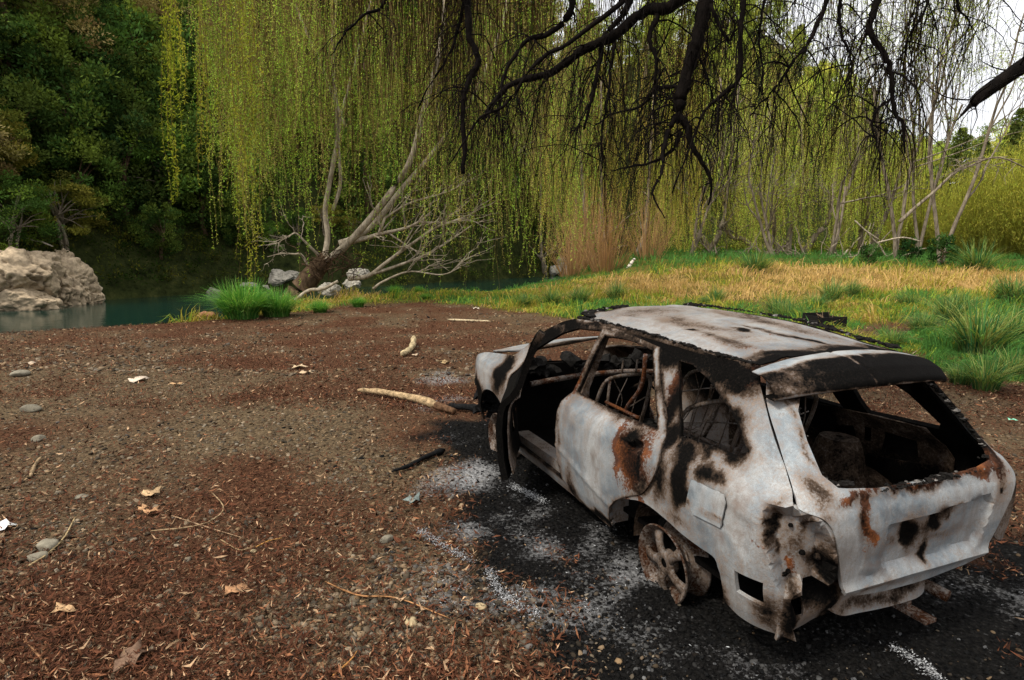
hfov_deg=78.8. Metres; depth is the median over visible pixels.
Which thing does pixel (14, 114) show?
kanuka tree
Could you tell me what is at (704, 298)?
grass tussock
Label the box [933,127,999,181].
hill tree
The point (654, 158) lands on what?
hill conifer
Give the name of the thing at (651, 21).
hill conifer
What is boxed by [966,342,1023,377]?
grass tussock
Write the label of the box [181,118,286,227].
broadleaf tree
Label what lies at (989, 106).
sky
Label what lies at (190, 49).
broadleaf tree
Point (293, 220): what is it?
bushy tree
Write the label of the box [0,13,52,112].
broadleaf tree
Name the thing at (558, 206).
bushy tree
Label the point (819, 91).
hill tree
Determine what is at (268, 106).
kanuka tree
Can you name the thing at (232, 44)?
brown tree
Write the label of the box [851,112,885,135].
hill tree
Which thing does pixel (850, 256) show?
fallen branches
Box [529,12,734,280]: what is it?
field willow
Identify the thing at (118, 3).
broadleaf tree
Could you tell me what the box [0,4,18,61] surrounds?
broadleaf tree
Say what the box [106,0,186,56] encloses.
brown tree
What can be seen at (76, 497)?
river stone
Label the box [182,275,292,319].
sedge tussock
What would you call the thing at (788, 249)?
fallen branches
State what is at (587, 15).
hill conifer
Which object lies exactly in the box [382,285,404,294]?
sedge tussock
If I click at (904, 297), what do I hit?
grass tussock
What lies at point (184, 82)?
kanuka tree
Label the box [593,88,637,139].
hill tree
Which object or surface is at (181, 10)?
bushy tree
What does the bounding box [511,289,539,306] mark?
grass tussock
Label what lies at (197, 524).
twig
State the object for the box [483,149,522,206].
broadleaf tree
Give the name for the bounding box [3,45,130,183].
broadleaf tree
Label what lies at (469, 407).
burnt stick
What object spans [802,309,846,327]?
burnt tray
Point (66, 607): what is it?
dry leaf
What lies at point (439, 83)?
kanuka tree
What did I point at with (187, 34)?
broadleaf tree
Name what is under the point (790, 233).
field willow
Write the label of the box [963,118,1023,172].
hill tree
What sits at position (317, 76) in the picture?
broadleaf tree
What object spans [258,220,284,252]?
bushy tree
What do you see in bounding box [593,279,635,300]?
grass tussock
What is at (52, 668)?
leaf litter
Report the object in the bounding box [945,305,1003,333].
grass tussock
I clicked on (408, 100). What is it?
kanuka tree
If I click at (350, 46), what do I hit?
bushy tree
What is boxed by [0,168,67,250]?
bushy tree
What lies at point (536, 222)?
conifer tree
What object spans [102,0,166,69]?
broadleaf tree
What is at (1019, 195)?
yellow scrub
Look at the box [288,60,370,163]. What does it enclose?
kanuka tree
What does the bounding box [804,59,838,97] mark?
hill tree
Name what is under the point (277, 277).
boulder
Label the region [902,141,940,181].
hill tree
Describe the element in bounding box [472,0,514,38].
kanuka tree
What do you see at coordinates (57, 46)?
broadleaf tree
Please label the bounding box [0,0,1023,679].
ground
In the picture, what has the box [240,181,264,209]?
broadleaf tree
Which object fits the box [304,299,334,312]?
sedge tussock
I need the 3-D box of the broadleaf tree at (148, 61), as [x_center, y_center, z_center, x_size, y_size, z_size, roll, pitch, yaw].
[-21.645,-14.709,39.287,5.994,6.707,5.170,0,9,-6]
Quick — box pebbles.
[0,303,1023,679]
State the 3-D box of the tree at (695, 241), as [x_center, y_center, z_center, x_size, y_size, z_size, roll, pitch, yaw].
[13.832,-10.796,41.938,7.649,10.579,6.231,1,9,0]
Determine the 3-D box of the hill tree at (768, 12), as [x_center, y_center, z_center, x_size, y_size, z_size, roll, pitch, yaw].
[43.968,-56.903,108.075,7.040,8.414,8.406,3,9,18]
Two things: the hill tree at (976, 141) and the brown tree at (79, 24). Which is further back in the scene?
the hill tree at (976, 141)
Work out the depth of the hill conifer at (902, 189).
84.50 m
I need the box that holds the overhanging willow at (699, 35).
[289,0,1023,271]
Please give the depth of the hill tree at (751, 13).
98.82 m
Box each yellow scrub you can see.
[873,175,941,247]
[885,147,978,252]
[918,155,1012,253]
[932,129,1023,245]
[950,132,1023,256]
[984,125,1023,198]
[986,144,1023,256]
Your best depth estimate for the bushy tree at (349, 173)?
46.05 m
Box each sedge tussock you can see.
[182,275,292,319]
[250,285,320,316]
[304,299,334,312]
[347,296,367,306]
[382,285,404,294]
[410,286,426,291]
[420,293,432,298]
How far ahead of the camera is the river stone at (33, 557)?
3.76 m
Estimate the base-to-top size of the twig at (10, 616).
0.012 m
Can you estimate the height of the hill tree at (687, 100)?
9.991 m
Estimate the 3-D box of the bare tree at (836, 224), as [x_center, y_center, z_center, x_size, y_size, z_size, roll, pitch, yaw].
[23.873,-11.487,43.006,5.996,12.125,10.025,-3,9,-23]
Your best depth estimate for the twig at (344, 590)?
3.37 m
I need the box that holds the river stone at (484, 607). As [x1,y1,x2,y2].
[475,603,486,609]
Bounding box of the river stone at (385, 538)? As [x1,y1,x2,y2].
[379,534,393,543]
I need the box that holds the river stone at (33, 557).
[26,551,47,561]
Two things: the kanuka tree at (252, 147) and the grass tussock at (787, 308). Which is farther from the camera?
the kanuka tree at (252, 147)
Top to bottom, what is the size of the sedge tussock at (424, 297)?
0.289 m
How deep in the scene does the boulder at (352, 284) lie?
32.77 m
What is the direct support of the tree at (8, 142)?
on the ground at (984, 614)
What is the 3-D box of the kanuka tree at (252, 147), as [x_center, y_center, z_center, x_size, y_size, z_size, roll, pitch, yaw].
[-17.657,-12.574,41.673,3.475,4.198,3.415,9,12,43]
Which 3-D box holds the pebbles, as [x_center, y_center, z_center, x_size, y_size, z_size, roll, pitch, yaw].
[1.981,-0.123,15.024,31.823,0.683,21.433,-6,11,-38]
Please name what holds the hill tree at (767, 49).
on the ground at (984, 614)
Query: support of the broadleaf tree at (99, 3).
on the ground at (984, 614)
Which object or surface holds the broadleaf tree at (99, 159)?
on the ground at (984, 614)
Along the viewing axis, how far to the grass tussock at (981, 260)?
32.30 m
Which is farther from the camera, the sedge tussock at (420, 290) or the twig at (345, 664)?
the sedge tussock at (420, 290)
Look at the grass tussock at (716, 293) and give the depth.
21.76 m
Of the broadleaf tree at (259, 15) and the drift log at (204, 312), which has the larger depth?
the broadleaf tree at (259, 15)
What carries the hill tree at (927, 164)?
on the ground at (984, 614)
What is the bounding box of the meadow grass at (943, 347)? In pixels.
[130,243,1023,382]
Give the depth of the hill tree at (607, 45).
96.70 m
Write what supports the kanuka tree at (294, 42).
on the ground at (984, 614)
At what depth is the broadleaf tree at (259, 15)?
45.95 m
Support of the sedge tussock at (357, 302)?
on the ground at (984, 614)
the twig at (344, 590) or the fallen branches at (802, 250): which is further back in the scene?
the fallen branches at (802, 250)
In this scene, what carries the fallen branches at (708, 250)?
on the ground at (984, 614)
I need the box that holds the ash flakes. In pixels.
[415,369,1022,679]
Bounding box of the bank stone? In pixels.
[549,265,556,275]
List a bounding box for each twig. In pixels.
[6,614,51,625]
[22,639,48,672]
[28,518,74,565]
[29,457,41,476]
[152,492,223,530]
[171,515,245,538]
[220,539,254,550]
[256,537,282,546]
[325,581,447,617]
[333,650,357,674]
[443,564,476,588]
[447,621,455,666]
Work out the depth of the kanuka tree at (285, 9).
46.65 m
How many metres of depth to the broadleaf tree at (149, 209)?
34.18 m
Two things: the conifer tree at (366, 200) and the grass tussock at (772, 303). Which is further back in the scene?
the conifer tree at (366, 200)
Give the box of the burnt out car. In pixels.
[473,302,1016,641]
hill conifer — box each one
[544,11,563,53]
[559,0,617,90]
[630,0,675,45]
[640,114,677,177]
[719,0,756,27]
[789,24,812,73]
[857,87,879,138]
[885,163,923,216]
[937,127,975,184]
[960,140,999,193]
[986,121,1023,180]
[996,108,1023,167]
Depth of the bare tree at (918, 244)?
41.96 m
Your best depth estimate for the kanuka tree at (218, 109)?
40.51 m
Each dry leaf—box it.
[51,601,75,612]
[113,638,157,671]
[128,376,148,382]
[137,503,148,509]
[141,486,161,495]
[143,504,160,513]
[225,583,249,594]
[291,364,308,367]
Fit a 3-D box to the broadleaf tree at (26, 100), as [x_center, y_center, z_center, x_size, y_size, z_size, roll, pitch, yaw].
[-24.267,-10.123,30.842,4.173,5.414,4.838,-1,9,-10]
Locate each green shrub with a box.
[858,243,884,265]
[895,236,925,260]
[926,231,962,267]
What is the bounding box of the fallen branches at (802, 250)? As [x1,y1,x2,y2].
[795,227,886,256]
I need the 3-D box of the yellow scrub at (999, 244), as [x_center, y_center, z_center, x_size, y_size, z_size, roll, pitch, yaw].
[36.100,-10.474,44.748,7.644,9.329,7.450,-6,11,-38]
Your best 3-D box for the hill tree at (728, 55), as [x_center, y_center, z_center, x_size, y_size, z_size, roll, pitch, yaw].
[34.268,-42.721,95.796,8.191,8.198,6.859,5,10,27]
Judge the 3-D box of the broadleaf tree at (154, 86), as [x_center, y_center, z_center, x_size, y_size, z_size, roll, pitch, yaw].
[-22.388,-13.058,36.120,6.340,7.094,5.468,8,11,41]
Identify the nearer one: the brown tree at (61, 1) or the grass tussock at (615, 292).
the grass tussock at (615, 292)
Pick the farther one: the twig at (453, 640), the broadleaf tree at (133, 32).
the broadleaf tree at (133, 32)
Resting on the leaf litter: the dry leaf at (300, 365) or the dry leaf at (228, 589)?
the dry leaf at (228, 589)
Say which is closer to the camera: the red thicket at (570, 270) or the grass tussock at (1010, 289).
the grass tussock at (1010, 289)
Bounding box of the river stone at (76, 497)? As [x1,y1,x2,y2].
[74,494,88,499]
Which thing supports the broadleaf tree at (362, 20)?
on the ground at (984, 614)
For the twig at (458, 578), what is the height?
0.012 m
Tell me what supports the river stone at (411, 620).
on the ground at (984, 614)
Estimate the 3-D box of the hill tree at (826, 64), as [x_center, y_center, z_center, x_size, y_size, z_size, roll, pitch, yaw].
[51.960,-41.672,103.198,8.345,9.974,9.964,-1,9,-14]
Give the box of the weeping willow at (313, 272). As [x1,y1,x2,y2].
[157,0,634,301]
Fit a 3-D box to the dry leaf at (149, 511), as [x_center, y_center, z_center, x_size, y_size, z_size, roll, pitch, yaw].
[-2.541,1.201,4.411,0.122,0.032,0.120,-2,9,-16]
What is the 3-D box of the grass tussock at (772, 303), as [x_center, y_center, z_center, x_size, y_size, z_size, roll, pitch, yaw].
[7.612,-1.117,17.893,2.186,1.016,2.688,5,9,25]
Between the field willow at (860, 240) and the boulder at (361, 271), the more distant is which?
the field willow at (860, 240)
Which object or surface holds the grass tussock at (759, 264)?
on the ground at (984, 614)
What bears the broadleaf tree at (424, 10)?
on the ground at (984, 614)
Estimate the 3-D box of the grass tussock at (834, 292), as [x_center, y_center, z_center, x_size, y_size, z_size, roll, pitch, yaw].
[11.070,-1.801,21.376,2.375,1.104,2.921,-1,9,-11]
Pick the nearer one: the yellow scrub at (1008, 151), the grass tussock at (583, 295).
the grass tussock at (583, 295)
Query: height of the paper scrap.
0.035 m
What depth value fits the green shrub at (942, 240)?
34.51 m
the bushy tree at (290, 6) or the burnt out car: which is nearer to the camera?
the burnt out car
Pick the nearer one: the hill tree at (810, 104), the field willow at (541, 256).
the field willow at (541, 256)
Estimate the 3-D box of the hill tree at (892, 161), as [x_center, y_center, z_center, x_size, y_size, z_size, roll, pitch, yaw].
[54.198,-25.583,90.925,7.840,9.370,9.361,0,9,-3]
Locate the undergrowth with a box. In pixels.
[0,0,935,289]
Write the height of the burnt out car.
1.529 m
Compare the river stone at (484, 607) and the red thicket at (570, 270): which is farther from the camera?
the red thicket at (570, 270)
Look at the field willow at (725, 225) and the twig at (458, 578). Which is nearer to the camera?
the twig at (458, 578)
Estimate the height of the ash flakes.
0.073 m
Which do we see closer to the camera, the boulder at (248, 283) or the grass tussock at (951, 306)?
the grass tussock at (951, 306)
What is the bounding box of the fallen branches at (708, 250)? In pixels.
[688,226,760,254]
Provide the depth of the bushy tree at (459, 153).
53.90 m
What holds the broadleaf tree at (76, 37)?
on the ground at (984, 614)
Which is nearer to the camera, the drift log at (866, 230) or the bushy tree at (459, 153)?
the drift log at (866, 230)
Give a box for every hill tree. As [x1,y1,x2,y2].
[544,0,566,36]
[575,14,627,74]
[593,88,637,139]
[616,15,676,76]
[638,2,686,33]
[646,77,711,145]
[670,131,753,212]
[672,8,720,57]
[685,0,719,19]
[696,59,751,127]
[709,0,760,49]
[710,34,762,88]
[746,0,790,30]
[751,0,785,34]
[752,147,800,199]
[757,15,811,77]
[774,76,839,145]
[795,70,838,124]
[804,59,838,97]
[805,59,857,103]
[816,116,863,160]
[825,151,896,214]
[826,67,865,103]
[833,85,872,118]
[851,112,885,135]
[860,133,916,193]
[893,132,935,161]
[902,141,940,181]
[917,135,948,183]
[927,142,964,177]
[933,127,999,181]
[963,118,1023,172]
[991,124,1023,162]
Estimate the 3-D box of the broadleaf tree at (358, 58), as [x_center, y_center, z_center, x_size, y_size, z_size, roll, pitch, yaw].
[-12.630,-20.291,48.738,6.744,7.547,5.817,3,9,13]
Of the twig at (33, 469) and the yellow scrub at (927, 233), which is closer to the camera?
the twig at (33, 469)
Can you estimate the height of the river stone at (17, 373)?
0.100 m
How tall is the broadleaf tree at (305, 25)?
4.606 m
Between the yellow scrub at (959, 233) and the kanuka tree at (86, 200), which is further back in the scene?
the yellow scrub at (959, 233)
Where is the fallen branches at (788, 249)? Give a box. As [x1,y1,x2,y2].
[729,223,808,256]
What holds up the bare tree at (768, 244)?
on the ground at (984, 614)
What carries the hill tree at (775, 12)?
on the ground at (984, 614)
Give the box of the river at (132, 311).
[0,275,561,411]
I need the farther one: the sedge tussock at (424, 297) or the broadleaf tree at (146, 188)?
the broadleaf tree at (146, 188)
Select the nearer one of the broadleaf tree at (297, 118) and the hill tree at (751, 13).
the broadleaf tree at (297, 118)
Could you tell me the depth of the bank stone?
62.31 m
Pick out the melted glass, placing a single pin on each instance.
(416, 497)
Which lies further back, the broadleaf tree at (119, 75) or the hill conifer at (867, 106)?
the hill conifer at (867, 106)
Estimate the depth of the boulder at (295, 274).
39.22 m
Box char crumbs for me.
[429,420,1023,679]
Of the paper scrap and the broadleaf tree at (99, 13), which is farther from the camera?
the broadleaf tree at (99, 13)
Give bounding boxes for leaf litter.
[0,298,1023,679]
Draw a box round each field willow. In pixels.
[465,62,625,275]
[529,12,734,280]
[628,12,815,252]
[713,37,896,255]
[816,95,931,253]
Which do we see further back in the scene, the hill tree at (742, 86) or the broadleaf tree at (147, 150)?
the hill tree at (742, 86)
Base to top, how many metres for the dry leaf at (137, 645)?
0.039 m
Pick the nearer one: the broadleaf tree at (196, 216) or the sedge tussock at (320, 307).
the sedge tussock at (320, 307)
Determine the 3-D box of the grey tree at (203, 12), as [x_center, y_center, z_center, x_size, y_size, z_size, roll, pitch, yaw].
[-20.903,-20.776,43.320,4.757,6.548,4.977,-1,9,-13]
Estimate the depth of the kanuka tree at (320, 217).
42.64 m
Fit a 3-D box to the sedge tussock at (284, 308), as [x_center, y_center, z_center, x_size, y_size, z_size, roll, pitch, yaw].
[-6.302,-1.065,16.613,2.386,0.913,2.418,6,10,32]
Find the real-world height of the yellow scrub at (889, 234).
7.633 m
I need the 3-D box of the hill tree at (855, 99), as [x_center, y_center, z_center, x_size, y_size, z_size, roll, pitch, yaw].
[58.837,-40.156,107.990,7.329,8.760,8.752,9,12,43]
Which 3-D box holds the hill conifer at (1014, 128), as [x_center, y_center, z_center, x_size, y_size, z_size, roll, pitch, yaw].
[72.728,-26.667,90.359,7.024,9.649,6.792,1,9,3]
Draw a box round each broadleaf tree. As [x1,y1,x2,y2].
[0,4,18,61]
[0,12,75,127]
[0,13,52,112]
[0,73,80,182]
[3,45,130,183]
[9,0,128,115]
[29,128,138,222]
[37,0,144,100]
[53,0,138,57]
[55,102,176,215]
[60,38,154,132]
[71,48,183,169]
[79,0,140,51]
[90,4,207,119]
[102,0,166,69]
[111,111,169,179]
[126,201,184,259]
[127,105,235,218]
[128,48,219,141]
[135,12,238,113]
[159,34,239,125]
[167,154,237,235]
[169,0,254,52]
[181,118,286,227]
[221,205,261,249]
[232,0,279,35]
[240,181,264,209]
[270,68,327,151]
[273,14,322,57]
[279,48,348,130]
[313,0,399,49]
[314,30,395,103]
[398,0,441,26]
[441,97,492,161]
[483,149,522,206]
[548,172,580,224]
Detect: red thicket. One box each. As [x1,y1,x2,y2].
[539,172,631,270]
[543,213,595,276]
[569,178,645,271]
[620,188,680,259]
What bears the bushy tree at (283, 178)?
on the ground at (984, 614)
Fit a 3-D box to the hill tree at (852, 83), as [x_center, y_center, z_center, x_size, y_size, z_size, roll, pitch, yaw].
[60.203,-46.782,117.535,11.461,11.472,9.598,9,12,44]
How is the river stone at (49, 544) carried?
on the ground at (984, 614)
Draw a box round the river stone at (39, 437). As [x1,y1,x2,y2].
[31,435,45,441]
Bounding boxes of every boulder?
[206,287,221,293]
[240,282,257,287]
[268,269,292,286]
[286,270,299,279]
[317,282,341,295]
[342,279,360,290]
[346,268,369,280]
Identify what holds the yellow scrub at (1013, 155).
on the ground at (984, 614)
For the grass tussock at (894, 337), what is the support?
on the ground at (984, 614)
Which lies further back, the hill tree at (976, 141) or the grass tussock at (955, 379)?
the hill tree at (976, 141)
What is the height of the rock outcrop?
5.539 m
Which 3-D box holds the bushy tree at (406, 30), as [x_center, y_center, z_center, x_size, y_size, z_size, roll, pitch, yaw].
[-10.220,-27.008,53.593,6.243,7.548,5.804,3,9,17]
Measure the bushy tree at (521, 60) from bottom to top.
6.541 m
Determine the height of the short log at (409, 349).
0.172 m
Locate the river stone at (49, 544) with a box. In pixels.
[36,538,58,551]
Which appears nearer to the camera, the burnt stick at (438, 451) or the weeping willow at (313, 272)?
the burnt stick at (438, 451)
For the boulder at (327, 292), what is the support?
on the ground at (984, 614)
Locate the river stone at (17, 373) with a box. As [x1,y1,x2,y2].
[9,370,30,376]
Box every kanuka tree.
[0,96,39,173]
[13,169,109,249]
[108,22,159,70]
[135,55,219,121]
[139,2,194,49]
[195,94,243,142]
[226,89,280,139]
[228,122,271,173]
[231,0,274,42]
[252,74,303,157]
[256,0,313,39]
[265,22,327,73]
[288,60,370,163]
[307,199,341,235]
[341,211,361,235]
[349,56,416,144]
[404,43,480,130]
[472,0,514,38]
[522,0,559,30]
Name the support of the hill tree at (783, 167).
on the ground at (984, 614)
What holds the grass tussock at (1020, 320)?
on the ground at (984, 614)
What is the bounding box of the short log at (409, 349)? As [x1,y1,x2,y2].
[400,335,416,355]
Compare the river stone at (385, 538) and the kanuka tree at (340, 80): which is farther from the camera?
the kanuka tree at (340, 80)
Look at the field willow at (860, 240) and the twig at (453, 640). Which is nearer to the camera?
the twig at (453, 640)
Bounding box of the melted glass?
[403,492,419,503]
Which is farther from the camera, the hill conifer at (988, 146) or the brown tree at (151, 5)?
the hill conifer at (988, 146)
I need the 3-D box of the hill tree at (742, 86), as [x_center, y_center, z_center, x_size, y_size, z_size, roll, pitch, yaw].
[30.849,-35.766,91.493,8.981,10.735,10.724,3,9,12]
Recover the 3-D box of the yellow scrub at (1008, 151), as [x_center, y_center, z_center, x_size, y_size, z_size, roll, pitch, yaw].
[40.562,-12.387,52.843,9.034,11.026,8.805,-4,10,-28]
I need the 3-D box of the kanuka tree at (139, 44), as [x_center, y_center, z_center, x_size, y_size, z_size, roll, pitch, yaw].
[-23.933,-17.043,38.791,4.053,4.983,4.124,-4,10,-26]
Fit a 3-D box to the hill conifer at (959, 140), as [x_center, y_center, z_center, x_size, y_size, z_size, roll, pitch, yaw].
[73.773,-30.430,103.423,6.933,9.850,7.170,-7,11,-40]
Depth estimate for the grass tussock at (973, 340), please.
11.35 m
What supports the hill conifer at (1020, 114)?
on the ground at (984, 614)
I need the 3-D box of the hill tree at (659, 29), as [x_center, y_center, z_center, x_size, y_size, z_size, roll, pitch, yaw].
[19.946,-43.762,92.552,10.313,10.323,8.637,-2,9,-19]
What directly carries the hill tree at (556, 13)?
on the ground at (984, 614)
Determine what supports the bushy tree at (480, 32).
on the ground at (984, 614)
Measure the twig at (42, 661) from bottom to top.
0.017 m
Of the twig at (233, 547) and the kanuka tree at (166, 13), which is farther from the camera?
the kanuka tree at (166, 13)
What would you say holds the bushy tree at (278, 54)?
on the ground at (984, 614)
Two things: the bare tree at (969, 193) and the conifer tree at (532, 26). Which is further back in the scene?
the conifer tree at (532, 26)
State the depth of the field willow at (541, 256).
60.71 m
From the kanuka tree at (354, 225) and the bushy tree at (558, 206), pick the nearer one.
the kanuka tree at (354, 225)
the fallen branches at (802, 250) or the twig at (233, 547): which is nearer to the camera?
the twig at (233, 547)
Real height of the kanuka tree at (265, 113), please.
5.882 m
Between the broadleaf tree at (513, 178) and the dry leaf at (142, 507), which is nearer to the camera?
the dry leaf at (142, 507)
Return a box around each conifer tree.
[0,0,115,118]
[319,62,420,241]
[520,0,559,82]
[525,158,560,233]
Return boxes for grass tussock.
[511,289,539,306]
[528,285,567,303]
[561,284,600,302]
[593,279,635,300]
[693,293,714,302]
[701,284,730,301]
[728,242,782,275]
[750,286,803,316]
[768,294,829,319]
[799,289,841,307]
[804,274,862,301]
[841,276,876,296]
[865,326,914,343]
[882,306,946,331]
[883,286,930,306]
[901,282,1023,356]
[909,286,983,323]
[934,348,1023,391]
[936,359,987,384]
[938,288,991,309]
[943,236,1021,270]
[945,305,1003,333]
[964,302,1023,340]
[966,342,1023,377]
[974,270,1023,302]
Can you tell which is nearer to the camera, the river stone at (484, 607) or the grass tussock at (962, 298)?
the river stone at (484, 607)
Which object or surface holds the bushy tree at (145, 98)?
on the ground at (984, 614)
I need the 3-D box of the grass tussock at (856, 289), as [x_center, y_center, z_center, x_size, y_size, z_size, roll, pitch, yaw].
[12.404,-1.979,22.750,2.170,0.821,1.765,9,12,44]
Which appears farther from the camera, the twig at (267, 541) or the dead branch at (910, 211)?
the dead branch at (910, 211)
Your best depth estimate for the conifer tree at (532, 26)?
66.41 m
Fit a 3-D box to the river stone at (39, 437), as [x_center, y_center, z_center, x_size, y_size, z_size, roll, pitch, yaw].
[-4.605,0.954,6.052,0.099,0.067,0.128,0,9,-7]
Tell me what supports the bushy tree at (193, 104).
on the ground at (984, 614)
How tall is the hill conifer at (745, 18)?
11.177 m
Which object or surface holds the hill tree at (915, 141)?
on the ground at (984, 614)
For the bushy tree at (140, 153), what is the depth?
34.98 m
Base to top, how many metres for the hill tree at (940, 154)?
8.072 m
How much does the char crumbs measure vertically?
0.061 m
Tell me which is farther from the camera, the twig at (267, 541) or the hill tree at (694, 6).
the hill tree at (694, 6)
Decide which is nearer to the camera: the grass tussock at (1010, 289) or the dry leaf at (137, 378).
the dry leaf at (137, 378)
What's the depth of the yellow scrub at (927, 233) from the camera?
54.38 m
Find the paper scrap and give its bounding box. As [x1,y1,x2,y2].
[0,519,16,530]
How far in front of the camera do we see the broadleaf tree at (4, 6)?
32.09 m
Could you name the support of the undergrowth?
on the ground at (984, 614)
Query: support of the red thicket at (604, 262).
on the ground at (984, 614)
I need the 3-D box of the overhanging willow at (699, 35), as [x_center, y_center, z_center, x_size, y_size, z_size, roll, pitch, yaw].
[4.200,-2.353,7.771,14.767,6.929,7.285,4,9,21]
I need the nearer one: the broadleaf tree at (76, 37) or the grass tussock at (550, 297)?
the grass tussock at (550, 297)
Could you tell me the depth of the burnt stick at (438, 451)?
5.48 m
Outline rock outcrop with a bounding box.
[0,246,104,310]
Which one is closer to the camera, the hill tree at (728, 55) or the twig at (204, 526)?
the twig at (204, 526)
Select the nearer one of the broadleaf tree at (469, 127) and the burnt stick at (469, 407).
the burnt stick at (469, 407)
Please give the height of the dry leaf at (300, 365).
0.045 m
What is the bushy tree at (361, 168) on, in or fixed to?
on the ground at (984, 614)
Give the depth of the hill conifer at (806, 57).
112.81 m
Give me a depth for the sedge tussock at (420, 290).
27.37 m
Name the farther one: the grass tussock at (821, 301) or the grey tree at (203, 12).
the grey tree at (203, 12)
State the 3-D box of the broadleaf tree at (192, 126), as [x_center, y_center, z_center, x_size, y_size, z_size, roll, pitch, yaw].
[-19.763,-10.378,37.005,5.452,7.073,6.321,1,9,0]
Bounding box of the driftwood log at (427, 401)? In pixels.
[357,388,455,413]
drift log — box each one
[198,311,215,318]
[448,319,487,321]
[854,220,879,239]
[877,237,921,242]
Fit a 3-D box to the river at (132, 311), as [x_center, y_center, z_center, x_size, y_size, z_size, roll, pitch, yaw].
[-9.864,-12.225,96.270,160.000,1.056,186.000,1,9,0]
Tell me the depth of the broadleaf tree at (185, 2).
41.63 m
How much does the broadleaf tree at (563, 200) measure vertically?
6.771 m
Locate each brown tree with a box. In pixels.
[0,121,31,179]
[8,0,123,114]
[25,0,102,51]
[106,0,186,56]
[191,18,273,70]
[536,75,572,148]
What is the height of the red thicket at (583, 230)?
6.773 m
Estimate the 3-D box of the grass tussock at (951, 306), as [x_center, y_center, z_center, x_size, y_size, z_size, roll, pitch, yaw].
[11.587,-0.949,16.585,2.290,1.065,2.816,-4,10,-27]
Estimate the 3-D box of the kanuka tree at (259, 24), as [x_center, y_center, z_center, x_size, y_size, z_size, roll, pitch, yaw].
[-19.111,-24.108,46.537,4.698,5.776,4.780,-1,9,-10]
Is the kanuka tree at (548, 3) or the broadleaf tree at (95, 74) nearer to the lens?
the broadleaf tree at (95, 74)
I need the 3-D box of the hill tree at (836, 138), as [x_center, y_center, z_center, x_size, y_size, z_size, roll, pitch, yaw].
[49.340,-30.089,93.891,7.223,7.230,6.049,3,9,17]
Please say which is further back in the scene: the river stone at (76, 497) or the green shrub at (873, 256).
the green shrub at (873, 256)
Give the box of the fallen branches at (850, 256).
[820,224,926,257]
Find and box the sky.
[534,0,1023,182]
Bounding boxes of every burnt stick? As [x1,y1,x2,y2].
[391,448,445,471]
[448,403,486,412]
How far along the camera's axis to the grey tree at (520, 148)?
58.92 m
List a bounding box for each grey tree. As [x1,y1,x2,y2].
[176,0,238,46]
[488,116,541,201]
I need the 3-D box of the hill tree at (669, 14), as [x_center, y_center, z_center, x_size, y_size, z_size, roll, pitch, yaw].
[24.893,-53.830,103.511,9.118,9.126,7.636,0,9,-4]
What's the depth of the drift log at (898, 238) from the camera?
35.97 m
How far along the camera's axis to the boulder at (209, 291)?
35.71 m
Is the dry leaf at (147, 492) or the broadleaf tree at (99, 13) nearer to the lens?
the dry leaf at (147, 492)
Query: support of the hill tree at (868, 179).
on the ground at (984, 614)
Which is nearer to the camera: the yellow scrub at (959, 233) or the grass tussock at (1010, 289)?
the grass tussock at (1010, 289)
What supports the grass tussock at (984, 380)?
on the ground at (984, 614)
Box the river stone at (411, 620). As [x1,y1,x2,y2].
[405,616,416,626]
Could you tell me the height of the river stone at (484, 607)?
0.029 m
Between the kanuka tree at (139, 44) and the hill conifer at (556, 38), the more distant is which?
the hill conifer at (556, 38)
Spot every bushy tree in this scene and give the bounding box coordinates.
[0,104,36,165]
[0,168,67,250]
[104,117,216,222]
[124,81,162,112]
[151,0,195,25]
[171,49,282,161]
[258,36,311,109]
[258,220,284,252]
[269,1,312,30]
[271,170,293,196]
[280,207,314,245]
[319,89,393,182]
[321,27,376,77]
[335,166,356,186]
[362,0,426,67]
[432,142,490,211]
[454,8,503,84]
[491,38,532,102]
[546,187,572,232]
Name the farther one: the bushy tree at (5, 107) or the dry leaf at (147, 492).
the bushy tree at (5, 107)
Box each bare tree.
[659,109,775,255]
[729,88,808,256]
[784,0,999,257]
[805,90,935,254]
[826,0,1023,263]
[852,0,1019,252]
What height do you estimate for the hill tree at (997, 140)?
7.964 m
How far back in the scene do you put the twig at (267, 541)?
4.00 m
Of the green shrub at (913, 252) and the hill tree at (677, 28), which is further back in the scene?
the hill tree at (677, 28)
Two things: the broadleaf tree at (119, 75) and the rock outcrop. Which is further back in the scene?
the broadleaf tree at (119, 75)
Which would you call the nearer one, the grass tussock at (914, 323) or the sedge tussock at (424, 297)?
the grass tussock at (914, 323)
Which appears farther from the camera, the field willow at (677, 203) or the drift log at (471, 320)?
the field willow at (677, 203)
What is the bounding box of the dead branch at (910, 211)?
[898,124,1023,222]
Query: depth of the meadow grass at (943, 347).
24.04 m
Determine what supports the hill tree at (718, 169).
on the ground at (984, 614)
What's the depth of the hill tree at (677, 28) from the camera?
96.09 m
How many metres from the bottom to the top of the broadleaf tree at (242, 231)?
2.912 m
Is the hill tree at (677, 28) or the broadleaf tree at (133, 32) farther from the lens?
the hill tree at (677, 28)
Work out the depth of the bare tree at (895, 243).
38.31 m

